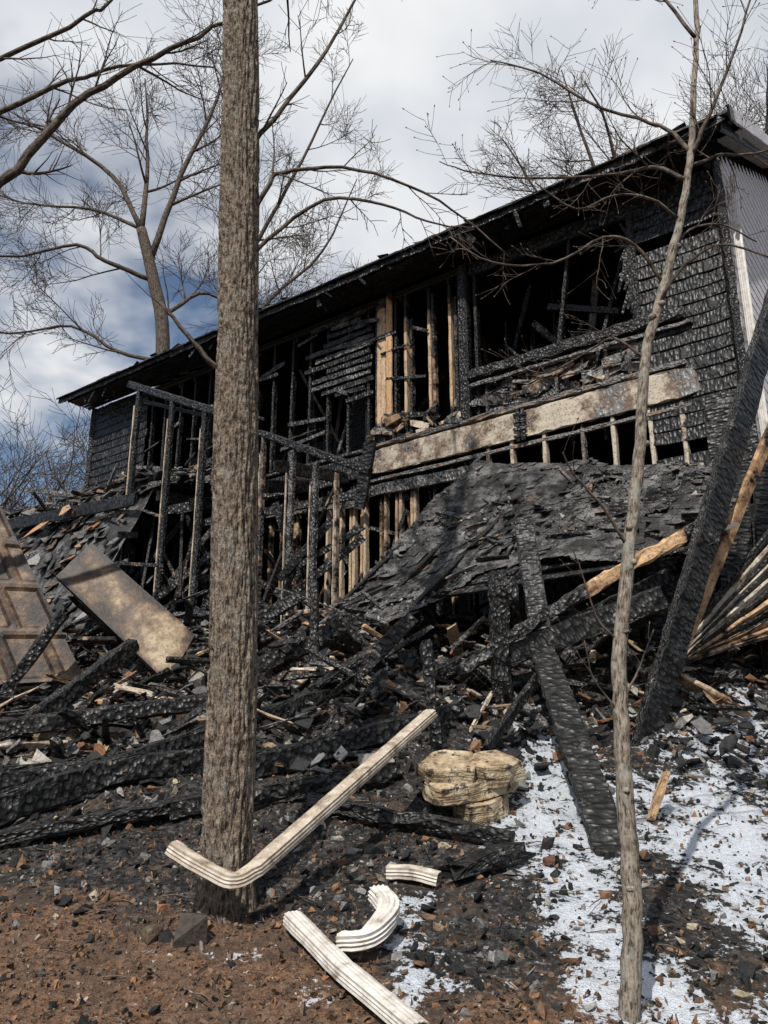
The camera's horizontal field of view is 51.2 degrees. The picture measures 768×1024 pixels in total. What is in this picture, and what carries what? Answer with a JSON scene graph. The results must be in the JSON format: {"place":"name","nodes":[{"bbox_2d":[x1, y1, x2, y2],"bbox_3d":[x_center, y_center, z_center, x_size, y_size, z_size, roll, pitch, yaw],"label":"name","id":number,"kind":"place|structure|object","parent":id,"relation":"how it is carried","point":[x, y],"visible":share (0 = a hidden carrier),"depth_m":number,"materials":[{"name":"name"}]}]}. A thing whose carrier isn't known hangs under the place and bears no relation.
{"place":"outdoors","nodes":[
{"label":"outdoors","id":0,"kind":"place"},
{"bbox_2d":[0,627,767,1023],"bbox_3d":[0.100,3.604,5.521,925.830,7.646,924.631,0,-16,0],"label":"hillside ground","id":1,"kind":"structure","parent":0,"point":[594,869],"depth_m":3.94,"materials":[{"name":"soil"}]},
{"bbox_2d":[0,506,81,687],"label":"fallen wall panel","id":2,"kind":"structure","parent":1,"relation":"on","point":[26,614],"depth_m":7.50,"materials":[{"name":"brown wood"}]},
{"bbox_2d":[0,385,111,516],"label":"distant trees","id":3,"kind":"object","parent":1,"relation":"on","point":[11,495],"visible":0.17,"depth_m":45.56,"materials":[{"name":"brown plant"}]},
{"bbox_2d":[33,729,80,740],"bbox_3d":[-2.593,1.779,6.366,0.395,0.243,0.291,0,-16,0],"label":"stone","id":4,"kind":"object","parent":1,"relation":"on","point":[70,734],"visible":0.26,"depth_m":6.26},
{"bbox_2d":[2,461,211,638],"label":"shingle layers","id":5,"kind":"object","parent":1,"relation":"on","point":[188,480],"visible":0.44,"depth_m":12.84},
{"bbox_2d":[8,452,211,583],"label":"broken boards","id":6,"kind":"object","parent":1,"relation":"on","point":[152,468],"visible":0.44,"depth_m":12.87,"materials":[{"name":"brown wood"}]},
{"bbox_2d":[13,469,207,639],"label":"sagging roof deck","id":7,"kind":"structure","parent":1,"relation":"on","point":[132,515],"depth_m":12.52,"materials":[{"name":"black wood"}]},
{"bbox_2d":[56,542,194,683],"bbox_3d":[-2.616,0.986,8.031,1.448,1.507,0.384,-3,-16,9],"label":"fallen door","id":8,"kind":"structure","parent":1,"relation":"on","point":[111,596],"depth_m":8.02,"materials":[{"name":"beige wood"}]},
{"bbox_2d":[0,0,271,187],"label":"leafless tree","id":9,"kind":"object","parent":1,"relation":"on","point":[32,149],"visible":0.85,"depth_m":7.38,"materials":[{"name":"brown plant"}]},
{"bbox_2d":[140,923,163,944],"bbox_3d":[-1.026,1.886,3.594,0.118,0.068,0.086,15,-22,-42],"label":"stone","id":10,"kind":"object","parent":1,"relation":"on","point":[150,934],"visible":0.92,"depth_m":3.56,"materials":[{"name":"brown stone"}]},
{"bbox_2d":[0,0,320,406],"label":"bare oak tree","id":11,"kind":"object","parent":1,"relation":"on","point":[149,254],"visible":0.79,"depth_m":21.22,"materials":[{"name":"brown plant"}]},
{"bbox_2d":[173,913,207,947],"bbox_3d":[-0.864,1.860,3.569,0.145,0.134,0.083,5,-17,-18],"label":"stone","id":12,"kind":"object","parent":1,"relation":"on","point":[191,927],"visible":1,"depth_m":3.54,"materials":[{"name":"grey stone"}]},
{"bbox_2d":[8,381,376,623],"bbox_3d":[-3.170,0.106,12.513,8.499,4.715,1.734,-12,-20,35],"label":"burnt deck frame","id":13,"kind":"object","parent":1,"relation":"on","point":[181,509],"visible":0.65,"depth_m":11.34,"materials":[{"name":"brown wood"}]},
{"bbox_2d":[187,666,204,685],"bbox_3d":[-1.749,1.569,7.469,0.195,0.272,0.199,0,-16,0],"label":"stone","id":14,"kind":"object","parent":1,"relation":"on","point":[198,676],"visible":0.55,"depth_m":7.41,"materials":[{"name":"grey stone"}]},
{"bbox_2d":[0,610,463,845],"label":"charred beam","id":15,"kind":"structure","parent":1,"relation":"on","point":[26,792],"depth_m":5.50,"materials":[{"name":"black wood"}]},
{"bbox_2d":[149,0,401,338],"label":"bare tree","id":16,"kind":"object","parent":1,"relation":"on","point":[305,245],"visible":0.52,"depth_m":29.19,"materials":[{"name":"brown plant"}]},
{"bbox_2d":[284,903,294,912],"bbox_3d":[-0.451,1.897,3.826,0.045,0.049,0.062,0,-16,0],"label":"stone","id":17,"kind":"object","parent":1,"relation":"on","point":[289,907],"visible":0.62,"depth_m":3.81,"materials":[{"name":"grey stone"}]},
{"bbox_2d":[165,709,436,889],"bbox_3d":[-0.245,1.493,4.420,0.351,0.856,2.030,-13,-21,39],"label":"fallen downspout","id":18,"kind":"object","parent":1,"relation":"on","point":[283,844],"visible":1,"depth_m":4.00,"materials":[{"name":"white paint"}]},
{"bbox_2d":[119,0,509,924],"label":"oak tree","id":19,"kind":"object","parent":1,"relation":"on","point":[227,808],"visible":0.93,"depth_m":4.48,"materials":[{"name":"brown plant"}]},
{"bbox_2d":[309,579,319,683],"bbox_3d":[-0.642,1.234,7.399,0.105,1.254,0.197,6,-17,-19],"label":"charred post","id":20,"kind":"object","parent":1,"relation":"on","point":[314,616],"visible":0.62,"depth_m":7.45,"materials":[{"name":"black wood"}]},
{"bbox_2d":[192,592,485,699],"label":"charred beam","id":21,"kind":"structure","parent":1,"relation":"on","point":[277,659],"depth_m":7.59,"materials":[{"name":"black wood"}]},
{"bbox_2d":[283,910,428,1023],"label":"fallen downspout","id":22,"kind":"object","parent":1,"relation":"on","point":[375,996],"visible":1,"depth_m":3.17,"materials":[{"name":"white paint"}]},
{"bbox_2d":[335,884,399,952],"bbox_3d":[-0.036,1.805,3.566,0.214,0.223,0.404,-8,-18,25],"label":"downspout elbow","id":23,"kind":"object","parent":1,"relation":"on","point":[380,925],"visible":0.98,"depth_m":3.46,"materials":[{"name":"white metal"}]},
{"bbox_2d":[0,625,767,1023],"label":"charcoal and stone rubble","id":24,"kind":"object","parent":1,"relation":"on","point":[504,957],"visible":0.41,"depth_m":4.14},
{"bbox_2d":[0,582,767,771],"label":"scattered burnt planks","id":25,"kind":"object","parent":1,"relation":"on","point":[88,636],"visible":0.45,"depth_m":7.07,"materials":[{"name":"black wood"}]},
{"bbox_2d":[0,615,767,793],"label":"sheet debris","id":26,"kind":"object","parent":1,"relation":"on","point":[700,725],"visible":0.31,"depth_m":6.23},
{"bbox_2d":[0,739,767,1023],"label":"dead leaves and twigs","id":27,"kind":"object","parent":1,"relation":"on","point":[304,1007],"visible":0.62,"depth_m":3.54,"materials":[{"name":"brown plant"}]},
{"bbox_2d":[85,169,719,643],"bbox_3d":[-0.935,-0.432,12.288,12.120,5.517,0.453,-12,-20,36],"label":"front wall framing","id":28,"kind":"object","parent":1,"relation":"on","point":[513,415],"visible":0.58,"depth_m":11.06,"materials":[{"name":"brown wood"}]},
{"bbox_2d":[83,160,758,574],"bbox_3d":[-1.023,-1.256,12.384,12.355,3.897,0.187,-12,-20,35],"label":"charred siding","id":29,"kind":"object","parent":28,"relation":"attached to","point":[705,340],"visible":0.56,"depth_m":9.25,"materials":[{"name":"black wood"}]},
{"bbox_2d":[386,864,441,886],"bbox_3d":[0.153,1.870,4.131,0.279,0.096,0.107,-4,-17,14],"label":"downspout piece","id":30,"kind":"object","parent":1,"relation":"on","point":[420,874],"visible":1,"depth_m":4.10,"materials":[{"name":"white paint"}]},
{"bbox_2d":[307,793,536,880],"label":"charred beam","id":31,"kind":"structure","parent":1,"relation":"on","point":[506,851],"depth_m":4.56,"materials":[{"name":"black wood"}]},
{"bbox_2d":[91,217,759,645],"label":"interior walls","id":32,"kind":"structure","parent":1,"relation":"on","point":[359,409],"depth_m":13.65,"materials":[{"name":"brown wood"}]},
{"bbox_2d":[75,110,767,391],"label":"shingle roof","id":33,"kind":"structure","parent":32,"relation":"on","point":[756,168],"depth_m":11.78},
{"bbox_2d":[56,114,767,409],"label":"roof rafters and sheathing","id":34,"kind":"object","parent":33,"relation":"attached to","point":[514,223],"visible":0.59,"depth_m":11.55,"materials":[{"name":"black wood"}]},
{"bbox_2d":[717,104,767,167],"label":"rake board","id":35,"kind":"object","parent":33,"relation":"attached to","point":[755,136],"visible":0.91,"depth_m":10.39,"materials":[{"name":"white wood"}]},
{"bbox_2d":[419,639,441,751],"bbox_3d":[0.348,1.452,5.825,0.177,1.068,0.111,0,-16,0],"label":"charred post","id":36,"kind":"object","parent":1,"relation":"on","point":[429,673],"visible":0.67,"depth_m":5.84,"materials":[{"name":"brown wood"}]},
{"bbox_2d":[99,191,767,669],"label":"foundation and back walls","id":37,"kind":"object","parent":1,"relation":"on","point":[179,607],"depth_m":16.58,"materials":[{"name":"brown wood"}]},
{"bbox_2d":[134,192,751,571],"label":"charred floor and ceiling joists","id":38,"kind":"structure","parent":37,"relation":"on","point":[530,313],"depth_m":12.27,"materials":[{"name":"black wood"}]},
{"bbox_2d":[715,152,767,441],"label":"side wall siding","id":39,"kind":"object","parent":37,"relation":"attached to","point":[753,204],"visible":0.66,"depth_m":10.64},
{"bbox_2d":[729,174,767,436],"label":"wall downspout","id":40,"kind":"object","parent":39,"relation":"attached to","point":[746,298],"depth_m":9.17,"materials":[{"name":"white paint"}]},
{"bbox_2d":[433,922,444,930],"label":"stone","id":41,"kind":"object","parent":1,"relation":"on","point":[437,927],"visible":1,"depth_m":3.65,"materials":[{"name":"brown stone"}]},
{"bbox_2d":[315,612,563,750],"bbox_3d":[0.475,1.431,6.844,1.899,1.176,1.238,-15,-22,42],"label":"broken plank","id":42,"kind":"object","parent":1,"relation":"on","point":[376,653],"visible":0.61,"depth_m":6.87,"materials":[{"name":"brown wood"}]},
{"bbox_2d":[416,749,526,824],"bbox_3d":[0.550,1.763,5.090,0.685,0.490,0.396,5,-17,-16],"label":"limestone rock stack","id":43,"kind":"object","parent":1,"relation":"on","point":[478,787],"visible":0.94,"depth_m":4.99,"materials":[{"name":"beige stone"}]},
{"bbox_2d":[484,566,524,713],"bbox_3d":[1.026,1.181,6.607,0.368,1.466,0.308,0,-16,0],"label":"charred post","id":44,"kind":"object","parent":1,"relation":"on","point":[503,588],"visible":0.81,"depth_m":6.58,"materials":[{"name":"black wood"}]},
{"bbox_2d":[321,460,720,640],"bbox_3d":[1.246,0.399,8.725,4.597,2.821,2.265,-8,-18,27],"label":"sheathing and rafters","id":45,"kind":"object","parent":1,"relation":"on","point":[476,582],"visible":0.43,"depth_m":8.31,"materials":[{"name":"brown wood"}]},
{"bbox_2d":[319,455,738,634],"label":"charred shingles","id":46,"kind":"object","parent":1,"relation":"on","point":[550,501],"visible":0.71,"depth_m":8.69,"materials":[{"name":"black"}]},
{"bbox_2d":[541,837,554,849],"bbox_3d":[0.927,1.885,4.557,0.084,0.077,0.061,9,-18,-28],"label":"stone","id":47,"kind":"object","parent":1,"relation":"on","point":[547,843],"visible":1,"depth_m":4.54,"materials":[{"name":"grey stone"}]},
{"bbox_2d":[543,854,555,865],"bbox_3d":[0.900,1.901,4.364,0.072,0.065,0.101,-5,-17,18],"label":"stone","id":48,"kind":"object","parent":1,"relation":"on","point":[549,860],"visible":0.93,"depth_m":4.33,"materials":[{"name":"brown stone"}]},
{"bbox_2d":[529,646,619,856],"bbox_3d":[1.289,1.472,5.667,0.243,1.588,2.144,0,-16,0],"label":"charred board","id":49,"kind":"object","parent":1,"relation":"on","point":[594,797],"visible":0.84,"depth_m":5.25,"materials":[{"name":"black wood"}]},
{"bbox_2d":[402,0,767,1022],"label":"young tree","id":50,"kind":"object","parent":1,"relation":"on","point":[630,964],"visible":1,"depth_m":3.67,"materials":[{"name":"brown plant"}]},
{"bbox_2d":[599,891,612,898],"bbox_3d":[1.101,1.900,3.975,0.068,0.038,0.042,5,-17,-18],"label":"stone","id":51,"kind":"object","parent":1,"relation":"on","point":[606,894],"visible":1,"depth_m":3.96,"materials":[{"name":"orange stone"}]},
{"bbox_2d":[445,14,767,208],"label":"bare tree","id":52,"kind":"object","parent":1,"relation":"on","point":[613,150],"visible":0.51,"depth_m":24.18,"materials":[{"name":"brown plant"}]},
{"bbox_2d":[646,771,670,820],"bbox_3d":[1.693,1.745,4.938,0.180,0.291,0.094,5,-17,-16],"label":"broken plank","id":53,"kind":"object","parent":1,"relation":"on","point":[658,796],"visible":1,"depth_m":4.91,"materials":[{"name":"brown wood"}]},
{"bbox_2d":[606,444,767,665],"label":"fallen deck joists","id":54,"kind":"object","parent":1,"relation":"on","point":[732,616],"visible":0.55,"depth_m":7.26,"materials":[{"name":"brown wood"}]},
{"bbox_2d":[630,289,767,744],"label":"charred beam","id":55,"kind":"structure","parent":1,"relation":"on","point":[666,668],"depth_m":6.70,"materials":[{"name":"black wood"}]},
{"bbox_2d":[651,0,767,134],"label":"bare tree","id":56,"kind":"object","parent":1,"relation":"on","point":[750,99],"visible":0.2,"depth_m":23.87,"materials":[{"name":"brown plant"}]},
{"bbox_2d":[0,0,767,508],"label":"sky","id":57,"kind":"structure","parent":0,"point":[395,65],"materials":[{"name":"white"}]},
{"bbox_2d":[514,516,550,629],"bbox_3d":[1.322,0.569,7.164,0.220,1.204,0.443,0,-16,0],"label":"charred board","id":58,"kind":"object","parent":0,"point":[532,577],"visible":0.81,"depth_m":7.20,"materials":[{"name":"black wood"}]},
{"bbox_2d":[456,522,695,677],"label":"charred beam","id":59,"kind":"structure","parent":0,"point":[648,598],"depth_m":6.63,"materials":[{"name":"black wood"}]},
{"bbox_2d":[688,423,767,649],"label":"charred beam","id":60,"kind":"structure","parent":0,"point":[748,485],"depth_m":7.05,"materials":[{"name":"brown wood"}]}
]}

